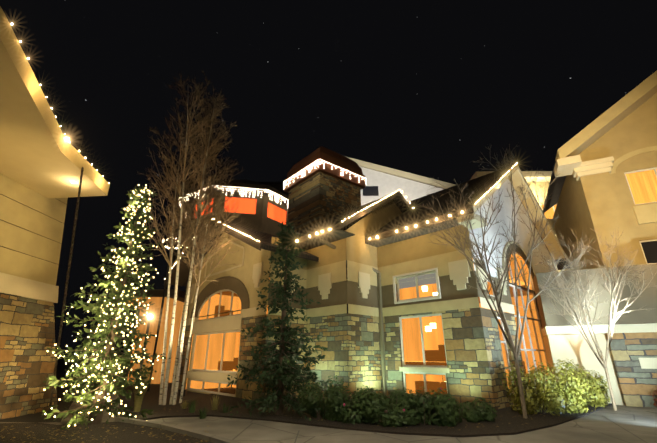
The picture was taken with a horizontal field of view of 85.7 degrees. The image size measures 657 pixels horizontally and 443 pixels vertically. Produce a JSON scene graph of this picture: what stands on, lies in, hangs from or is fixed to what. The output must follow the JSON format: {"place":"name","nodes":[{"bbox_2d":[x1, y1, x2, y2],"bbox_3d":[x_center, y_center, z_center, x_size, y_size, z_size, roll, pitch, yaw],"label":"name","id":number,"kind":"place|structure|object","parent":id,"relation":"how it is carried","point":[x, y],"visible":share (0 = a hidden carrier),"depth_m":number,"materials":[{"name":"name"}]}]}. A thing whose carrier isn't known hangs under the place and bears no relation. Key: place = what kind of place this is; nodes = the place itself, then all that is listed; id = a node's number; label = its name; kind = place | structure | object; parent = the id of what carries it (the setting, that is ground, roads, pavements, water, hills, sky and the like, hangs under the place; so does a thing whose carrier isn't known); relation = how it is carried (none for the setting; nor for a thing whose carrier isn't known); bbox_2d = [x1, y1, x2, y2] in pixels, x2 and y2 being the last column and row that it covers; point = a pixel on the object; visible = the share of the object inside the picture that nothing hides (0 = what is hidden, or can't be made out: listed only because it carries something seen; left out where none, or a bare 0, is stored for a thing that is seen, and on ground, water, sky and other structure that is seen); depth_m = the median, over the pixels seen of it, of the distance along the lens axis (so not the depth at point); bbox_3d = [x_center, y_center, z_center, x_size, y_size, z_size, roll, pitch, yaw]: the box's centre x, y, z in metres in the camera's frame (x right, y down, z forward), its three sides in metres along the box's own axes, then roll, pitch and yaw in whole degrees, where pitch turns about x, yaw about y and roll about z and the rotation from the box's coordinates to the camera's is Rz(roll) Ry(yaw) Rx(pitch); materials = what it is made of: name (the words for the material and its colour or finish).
{"place":"outdoors","nodes":[
{"label":"outdoors","id":0,"kind":"place"},
{"bbox_2d":[0,7,109,285],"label":"tan building","id":1,"kind":"structure","parent":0,"point":[15,238],"depth_m":11.65,"materials":[{"name":"paint"}]},
{"bbox_2d":[0,194,64,263],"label":"siding grooves","id":2,"kind":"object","parent":1,"relation":"attached to","point":[30,231],"depth_m":12.11,"materials":[{"name":"paint"}]},
{"bbox_2d":[0,39,106,197],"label":"roof soffit","id":3,"kind":"structure","parent":1,"relation":"attached to","point":[33,157],"depth_m":9.99,"materials":[{"name":"beige paint"}]},
{"bbox_2d":[0,358,234,422],"bbox_3d":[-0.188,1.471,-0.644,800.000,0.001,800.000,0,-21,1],"label":"ground","id":4,"kind":"structure","parent":0,"point":[150,401],"depth_m":14.65,"materials":[{"name":"brown soil"}]},
{"bbox_2d":[0,293,56,419],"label":"stone wall","id":5,"kind":"structure","parent":4,"relation":"on","point":[27,339],"depth_m":10.87,"materials":[{"name":"brown stone"}]},
{"bbox_2d":[0,272,58,302],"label":"ledge","id":6,"kind":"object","parent":5,"relation":"on","point":[22,287],"visible":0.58,"depth_m":11.58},
{"bbox_2d":[47,167,83,419],"bbox_3d":[-7.575,1.827,10.244,0.064,7.066,1.206,-1,-21,3],"label":"downspout","id":7,"kind":"object","parent":4,"relation":"on","point":[64,300],"visible":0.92,"depth_m":10.23,"materials":[{"name":"grey metal"}]},
{"bbox_2d":[40,186,171,430],"bbox_3d":[-5.653,1.946,9.806,2.729,6.532,2.642,0,-21,1],"label":"christmas tree","id":8,"kind":"object","parent":4,"relation":"on","point":[122,362],"depth_m":9.28,"materials":[{"name":"green plant"}]},
{"bbox_2d":[43,184,158,426],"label":"string lights","id":9,"kind":"object","parent":8,"relation":"attached to","point":[116,318],"visible":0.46,"depth_m":9.35},
{"bbox_2d":[135,319,150,395],"bbox_3d":[-7.844,5.736,14.975,0.080,3.118,0.080,0,-21,1],"label":"lamp post","id":10,"kind":"object","parent":4,"relation":"on","point":[148,326],"visible":0.36,"depth_m":15.28,"materials":[{"name":"grey metal"}]},
{"bbox_2d":[125,297,183,383],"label":"wall","id":11,"kind":"structure","parent":4,"relation":"on","point":[154,309],"depth_m":22.98,"materials":[{"name":"beige paint"}]},
{"bbox_2d":[130,289,185,302],"bbox_3d":[-11.405,5.122,23.824,4.260,0.400,4.000,0,-21,1],"label":"dark wood canopy","id":12,"kind":"object","parent":11,"relation":"attached to","point":[159,293],"visible":0.21,"depth_m":21.99,"materials":[{"name":"brown wood"}]},
{"bbox_2d":[147,255,169,390],"bbox_3d":[-8.774,4.856,18.534,0.080,7.291,0.080,0,-21,1],"label":"light ball pole","id":13,"kind":"object","parent":4,"relation":"on","point":[159,322],"visible":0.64,"depth_m":18.37,"materials":[{"name":"grey metal"}]},
{"bbox_2d":[132,71,251,404],"bbox_3d":[-5.979,-0.308,15.362,4.946,14.704,4.514,-17,-26,37],"label":"aspen clump","id":14,"kind":"object","parent":4,"relation":"on","point":[200,228],"depth_m":15.10,"materials":[{"name":"plant"}]},
{"bbox_2d":[226,220,333,420],"bbox_3d":[-1.415,2.816,11.085,3.210,6.135,3.235,0,-21,1],"label":"spruce","id":15,"kind":"object","parent":4,"relation":"on","point":[290,254],"depth_m":10.63,"materials":[{"name":"green plant"}]},
{"bbox_2d":[0,389,611,442],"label":"mulch beds","id":16,"kind":"object","parent":4,"relation":"on","point":[512,421],"visible":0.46,"depth_m":8.35,"materials":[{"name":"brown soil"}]},
{"bbox_2d":[0,425,207,442],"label":"leaf litter island","id":17,"kind":"structure","parent":16,"relation":"on","point":[92,435],"depth_m":7.38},
{"bbox_2d":[180,400,188,408],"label":"grass","id":18,"kind":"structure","parent":16,"relation":"on","point":[184,406],"depth_m":11.20,"materials":[{"name":"green plant"}]},
{"bbox_2d":[188,401,197,412],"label":"grass","id":19,"kind":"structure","parent":16,"relation":"on","point":[192,408],"depth_m":10.41,"materials":[{"name":"green plant"}]},
{"bbox_2d":[211,395,221,409],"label":"grass","id":20,"kind":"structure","parent":16,"relation":"on","point":[214,405],"depth_m":10.96,"materials":[{"name":"green plant"}]},
{"bbox_2d":[221,402,230,412],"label":"grass","id":21,"kind":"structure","parent":16,"relation":"on","point":[224,409],"depth_m":10.41,"materials":[{"name":"green plant"}]},
{"bbox_2d":[186,233,306,396],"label":"wall","id":22,"kind":"structure","parent":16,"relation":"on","point":[244,272],"depth_m":16.30,"materials":[{"name":"beige paint"}]},
{"bbox_2d":[164,219,346,286],"bbox_3d":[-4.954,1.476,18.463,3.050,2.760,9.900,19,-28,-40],"label":"roof","id":23,"kind":"structure","parent":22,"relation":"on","point":[184,270],"depth_m":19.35,"materials":[{"name":"brown"}]},
{"bbox_2d":[328,385,382,424],"bbox_3d":[0.719,4.738,9.216,1.519,0.906,1.252,0,-21,1],"label":"bush","id":24,"kind":"object","parent":16,"relation":"on","point":[359,397],"depth_m":8.91,"materials":[{"name":"green plant"}]},
{"bbox_2d":[179,389,564,413],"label":"flood fixtures","id":25,"kind":"object","parent":16,"relation":"on","point":[185,392],"visible":0.33,"depth_m":13.24,"materials":[{"name":"grey metal"}]},
{"bbox_2d":[389,386,452,426],"bbox_3d":[2.293,4.626,8.899,1.645,0.890,1.121,0,-21,1],"label":"bush","id":26,"kind":"object","parent":16,"relation":"on","point":[420,409],"depth_m":8.62,"materials":[{"name":"green plant"}]},
{"bbox_2d":[428,387,465,426],"bbox_3d":[2.982,4.617,8.832,0.974,0.858,1.172,0,-21,1],"label":"bush","id":27,"kind":"object","parent":16,"relation":"on","point":[445,402],"depth_m":8.52,"materials":[{"name":"green plant"}]},
{"bbox_2d":[460,397,497,422],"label":"bush","id":28,"kind":"object","parent":16,"relation":"on","point":[473,415],"depth_m":9.07,"materials":[{"name":"green plant"}]},
{"bbox_2d":[500,361,566,415],"bbox_3d":[6.101,4.956,10.572,1.591,1.461,1.644,0,-21,1],"label":"yellow shrub","id":29,"kind":"object","parent":16,"relation":"on","point":[552,402],"depth_m":10.30,"materials":[{"name":"plant"}]},
{"bbox_2d":[530,358,599,413],"bbox_3d":[7.313,5.032,10.965,1.904,1.595,1.788,0,-21,1],"label":"yellow shrub","id":30,"kind":"object","parent":16,"relation":"on","point":[578,401],"depth_m":10.66,"materials":[{"name":"plant"}]},
{"bbox_2d":[574,370,609,407],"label":"yellow shrub","id":31,"kind":"object","parent":16,"relation":"on","point":[602,392],"depth_m":11.80,"materials":[{"name":"yellow plant"}]},
{"bbox_2d":[532,227,656,410],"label":"bare tree","id":32,"kind":"object","parent":16,"relation":"on","point":[601,359],"visible":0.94,"depth_m":12.06,"materials":[{"name":"grey plant"}]},
{"bbox_2d":[542,155,656,404],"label":"cream building","id":33,"kind":"structure","parent":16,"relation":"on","point":[565,343],"depth_m":13.34,"materials":[{"name":"beige paint"}]},
{"bbox_2d":[533,264,656,327],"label":"wall","id":34,"kind":"structure","parent":33,"relation":"on","point":[647,297],"depth_m":13.22,"materials":[{"name":"paint"}]},
{"bbox_2d":[553,93,656,270],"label":"wall","id":35,"kind":"structure","parent":33,"relation":"on","point":[604,203],"depth_m":15.91,"materials":[{"name":"paint"}]},
{"bbox_2d":[624,167,656,263],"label":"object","id":36,"kind":"object","parent":35,"relation":"on","point":[654,169],"visible":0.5,"depth_m":15.40,"materials":[{"name":"beige paint"}]},
{"bbox_2d":[626,169,656,203],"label":"building curtain","id":37,"kind":"object","parent":36,"relation":"hanging from","point":[644,190],"depth_m":15.67,"materials":[{"name":"orange fabric"}]},
{"bbox_2d":[641,241,656,262],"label":"window","id":38,"kind":"structure","parent":36,"relation":"attached to","point":[650,250],"depth_m":14.62,"materials":[{"name":"black glass"}]},
{"bbox_2d":[555,71,656,224],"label":"roof trim","id":39,"kind":"structure","parent":33,"relation":"on","point":[646,214],"depth_m":15.83,"materials":[{"name":"paint"}]},
{"bbox_2d":[543,70,656,212],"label":"building roof","id":40,"kind":"structure","parent":39,"relation":"attached to","point":[554,190],"depth_m":21.19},
{"bbox_2d":[566,85,656,156],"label":"building soffit","id":41,"kind":"structure","parent":33,"relation":"on","point":[615,120],"depth_m":16.17,"materials":[{"name":"beige paint"}]},
{"bbox_2d":[298,375,351,421],"bbox_3d":[-0.086,4.744,9.575,1.558,1.145,1.336,0,-21,1],"label":"bush","id":42,"kind":"object","parent":4,"relation":"on","point":[335,395],"depth_m":9.35,"materials":[{"name":"green plant"}]},
{"bbox_2d":[362,388,418,427],"bbox_3d":[1.528,4.652,8.902,1.444,0.846,1.359,0,-21,1],"label":"bush","id":43,"kind":"object","parent":4,"relation":"on","point":[384,415],"depth_m":8.53,"materials":[{"name":"green plant"}]},
{"bbox_2d":[270,165,570,269],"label":"roof","id":44,"kind":"structure","parent":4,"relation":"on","point":[410,214],"depth_m":16.91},
{"bbox_2d":[11,23,517,318],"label":"string lights","id":45,"kind":"object","parent":44,"relation":"attached to","point":[151,315],"visible":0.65,"depth_m":14.37},
{"bbox_2d":[287,172,360,279],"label":"wall","id":46,"kind":"structure","parent":44,"relation":"on","point":[319,197],"depth_m":22.39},
{"bbox_2d":[284,146,365,192],"bbox_3d":[-0.290,-3.499,24.782,4.000,2.750,4.000,16,-26,-36],"label":"tower roof","id":47,"kind":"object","parent":46,"relation":"on","point":[325,156],"visible":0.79,"depth_m":23.22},
{"bbox_2d":[420,142,593,417],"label":"bare tree","id":48,"kind":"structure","parent":4,"relation":"on","point":[509,339],"depth_m":10.64,"materials":[{"name":"grey plant"}]},
{"bbox_2d":[470,171,556,236],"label":"roof fascia","id":49,"kind":"structure","parent":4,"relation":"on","point":[541,177],"depth_m":27.98,"materials":[{"name":"beige paint"}]},
{"bbox_2d":[132,361,154,411],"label":"shrub","id":50,"kind":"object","parent":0,"point":[138,400],"depth_m":11.04,"materials":[{"name":"green plant"}]},
{"bbox_2d":[198,406,208,418],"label":"grass","id":51,"kind":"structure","parent":0,"point":[202,416],"depth_m":9.68,"materials":[{"name":"green plant"}]},
{"bbox_2d":[188,289,240,396],"bbox_3d":[-5.315,5.560,16.752,0.060,4.610,4.640,19,-28,-40],"label":"bay frame","id":52,"kind":"object","parent":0,"point":[220,370],"visible":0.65,"depth_m":16.79,"materials":[{"name":"beige wood"}]},
{"bbox_2d":[214,291,238,370],"bbox_3d":[-4.254,5.372,17.903,2.349,4.139,5.640,19,-28,-40],"label":"dark bay","id":53,"kind":"object","parent":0,"point":[228,365],"depth_m":18.71,"materials":[{"name":"brown wood"}]},
{"bbox_2d":[186,277,269,388],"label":"arched window","id":54,"kind":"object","parent":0,"point":[216,342],"depth_m":19.49,"materials":[{"name":"orange glass"}]},
{"bbox_2d":[184,191,287,250],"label":"tower","id":55,"kind":"structure","parent":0,"point":[259,220],"depth_m":28.39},
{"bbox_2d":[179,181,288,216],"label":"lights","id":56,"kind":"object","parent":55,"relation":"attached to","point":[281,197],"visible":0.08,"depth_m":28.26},
{"bbox_2d":[196,197,285,223],"bbox_3d":[-7.820,0.186,32.061,8.622,1.330,8.622,0,-21,1],"label":"red lodge back room","id":57,"kind":"object","parent":55,"relation":"in","point":[274,212],"visible":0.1,"depth_m":28.47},
{"bbox_2d":[232,298,240,387],"bbox_3d":[-3.403,6.066,18.506,0.001,5.010,5.640,19,-28,-40],"label":"curtain","id":58,"kind":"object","parent":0,"point":[237,342],"depth_m":20.20,"materials":[{"name":"orange fabric"}]},
{"bbox_2d":[186,238,294,382],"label":"wall trim","id":59,"kind":"structure","parent":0,"point":[222,324],"depth_m":16.18,"materials":[{"name":"beige paint"}]},
{"bbox_2d":[178,291,305,399],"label":"stone wall","id":60,"kind":"structure","parent":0,"point":[243,391],"depth_m":14.43,"materials":[{"name":"brown stone"}]},
{"bbox_2d":[190,276,305,317],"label":"trim","id":61,"kind":"structure","parent":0,"point":[237,286],"depth_m":16.48,"materials":[{"name":"brown paint"}]},
{"bbox_2d":[271,237,306,269],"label":"wall","id":62,"kind":"structure","parent":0,"point":[297,259],"depth_m":15.72,"materials":[{"name":"beige paint"}]},
{"bbox_2d":[169,160,444,262],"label":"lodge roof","id":63,"kind":"structure","parent":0,"point":[278,186],"depth_m":42.48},
{"bbox_2d":[163,159,365,248],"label":"icicle lights","id":64,"kind":"object","parent":63,"relation":"attached to","point":[283,186],"visible":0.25,"depth_m":24.11},
{"bbox_2d":[0,381,656,442],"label":"sidewalk","id":65,"kind":"structure","parent":0,"point":[598,427],"depth_m":8.01,"materials":[{"name":"concrete"}]},
{"bbox_2d":[114,417,241,442],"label":"kerb","id":66,"kind":"structure","parent":65,"relation":"on","point":[212,438],"depth_m":7.64,"materials":[{"name":"concrete"}]},
{"bbox_2d":[294,416,646,442],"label":"walk joints","id":67,"kind":"object","parent":65,"relation":"on","point":[460,442],"visible":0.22,"depth_m":7.59,"materials":[{"name":"grey concrete"}]},
{"bbox_2d":[605,332,656,407],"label":"stone wall","id":68,"kind":"structure","parent":65,"relation":"on","point":[637,384],"depth_m":12.27,"materials":[{"name":"stone"}]},
{"bbox_2d":[650,390,656,406],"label":"shrub","id":69,"kind":"object","parent":65,"relation":"on","point":[654,399],"visible":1,"depth_m":11.55,"materials":[{"name":"green plant"}]},
{"bbox_2d":[0,0,656,357],"label":"sky","id":70,"kind":"structure","parent":0,"point":[418,87],"materials":[{"name":"black"}]},
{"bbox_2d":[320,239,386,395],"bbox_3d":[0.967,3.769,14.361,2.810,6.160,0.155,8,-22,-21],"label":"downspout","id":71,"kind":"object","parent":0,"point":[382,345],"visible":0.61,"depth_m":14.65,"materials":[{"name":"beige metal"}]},
{"bbox_2d":[294,191,473,249],"bbox_3d":[-1.067,0.521,18.708,4.370,3.120,17.620,19,-28,-40],"label":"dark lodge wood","id":72,"kind":"object","parent":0,"point":[337,233],"visible":0.5,"depth_m":14.57,"materials":[{"name":"brown wood"}]},
{"bbox_2d":[307,199,470,269],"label":"wall","id":73,"kind":"structure","parent":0,"point":[355,248],"depth_m":15.17,"materials":[{"name":"beige paint"}]},
{"bbox_2d":[306,248,478,316],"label":"wall","id":74,"kind":"structure","parent":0,"point":[337,270],"depth_m":14.31,"materials":[{"name":"beige paint"}]},
{"bbox_2d":[359,166,442,205],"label":"gable wall","id":75,"kind":"structure","parent":0,"point":[389,184],"depth_m":39.76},
{"bbox_2d":[363,186,378,195],"bbox_3d":[4.696,-3.413,39.540,1.752,1.194,0.001,0,-21,1],"label":"window","id":76,"kind":"structure","parent":75,"relation":"in","point":[370,190],"depth_m":39.52,"materials":[{"name":"black"}]},
{"bbox_2d":[347,157,454,188],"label":"roof fascia","id":77,"kind":"structure","parent":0,"point":[398,173],"depth_m":40.03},
{"bbox_2d":[306,244,538,311],"bbox_3d":[6.533,2.311,15.437,14.230,2.850,5.018,5,-21,-14],"label":"wall band","id":78,"kind":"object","parent":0,"point":[345,292],"visible":0.52,"depth_m":14.27,"materials":[{"name":"brown paint"}]},
{"bbox_2d":[304,256,546,409],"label":"stone wall","id":79,"kind":"structure","parent":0,"point":[473,347],"depth_m":13.22,"materials":[{"name":"beige stone"}]},
{"bbox_2d":[415,286,532,393],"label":"window","id":80,"kind":"structure","parent":79,"relation":"attached to","point":[518,290],"depth_m":16.38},
{"bbox_2d":[422,286,445,381],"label":"interior lamps","id":81,"kind":"object","parent":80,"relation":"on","point":[432,325],"depth_m":15.52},
{"bbox_2d":[419,284,442,382],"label":"lodge room wall","id":82,"kind":"structure","parent":0,"point":[431,343],"depth_m":15.85,"materials":[{"name":"orange paint"}]},
{"bbox_2d":[318,164,571,372],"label":"wall trim","id":83,"kind":"structure","parent":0,"point":[459,272],"depth_m":13.36,"materials":[{"name":"beige paint"}]},
{"bbox_2d":[405,282,525,395],"bbox_3d":[6.889,5.110,16.144,8.100,4.780,3.500,19,-28,-40],"label":"window interior","id":84,"kind":"object","parent":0,"point":[432,355],"depth_m":13.72,"materials":[{"name":"brown wood"}]},
{"bbox_2d":[405,254,530,361],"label":"lodge room ceiling","id":85,"kind":"structure","parent":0,"point":[521,283],"depth_m":15.99,"materials":[{"name":"yellow"}]},
{"bbox_2d":[393,252,551,396],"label":"window frames","id":86,"kind":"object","parent":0,"point":[438,296],"visible":0.5,"depth_m":14.07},
{"bbox_2d":[399,273,435,288],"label":"window blinds","id":87,"kind":"object","parent":86,"relation":"attached to","point":[425,281],"depth_m":14.25,"materials":[{"name":"grey fabric"}]},
{"bbox_2d":[399,255,547,393],"bbox_3d":[6.885,4.393,16.228,8.350,6.180,3.750,19,-28,-40],"label":"lodge room","id":88,"kind":"object","parent":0,"point":[411,331],"visible":0.02,"depth_m":15.83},
{"bbox_2d":[468,179,555,290],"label":"gable wall","id":89,"kind":"structure","parent":0,"point":[504,217],"depth_m":16.47,"materials":[{"name":"white paint"}]},
{"bbox_2d":[508,170,567,270],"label":"roof soffit","id":90,"kind":"structure","parent":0,"point":[517,178],"depth_m":18.77,"materials":[{"name":"beige paint"}]},
{"bbox_2d":[527,182,564,270],"bbox_3d":[17.868,3.477,25.447,10.314,14.779,1.540,0,-21,1],"label":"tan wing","id":91,"kind":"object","parent":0,"point":[533,187],"visible":0.15,"depth_m":28.39,"materials":[{"name":"beige paint"}]},
{"bbox_2d":[541,205,556,218],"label":"wall","id":92,"kind":"structure","parent":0,"point":[550,214],"depth_m":28.14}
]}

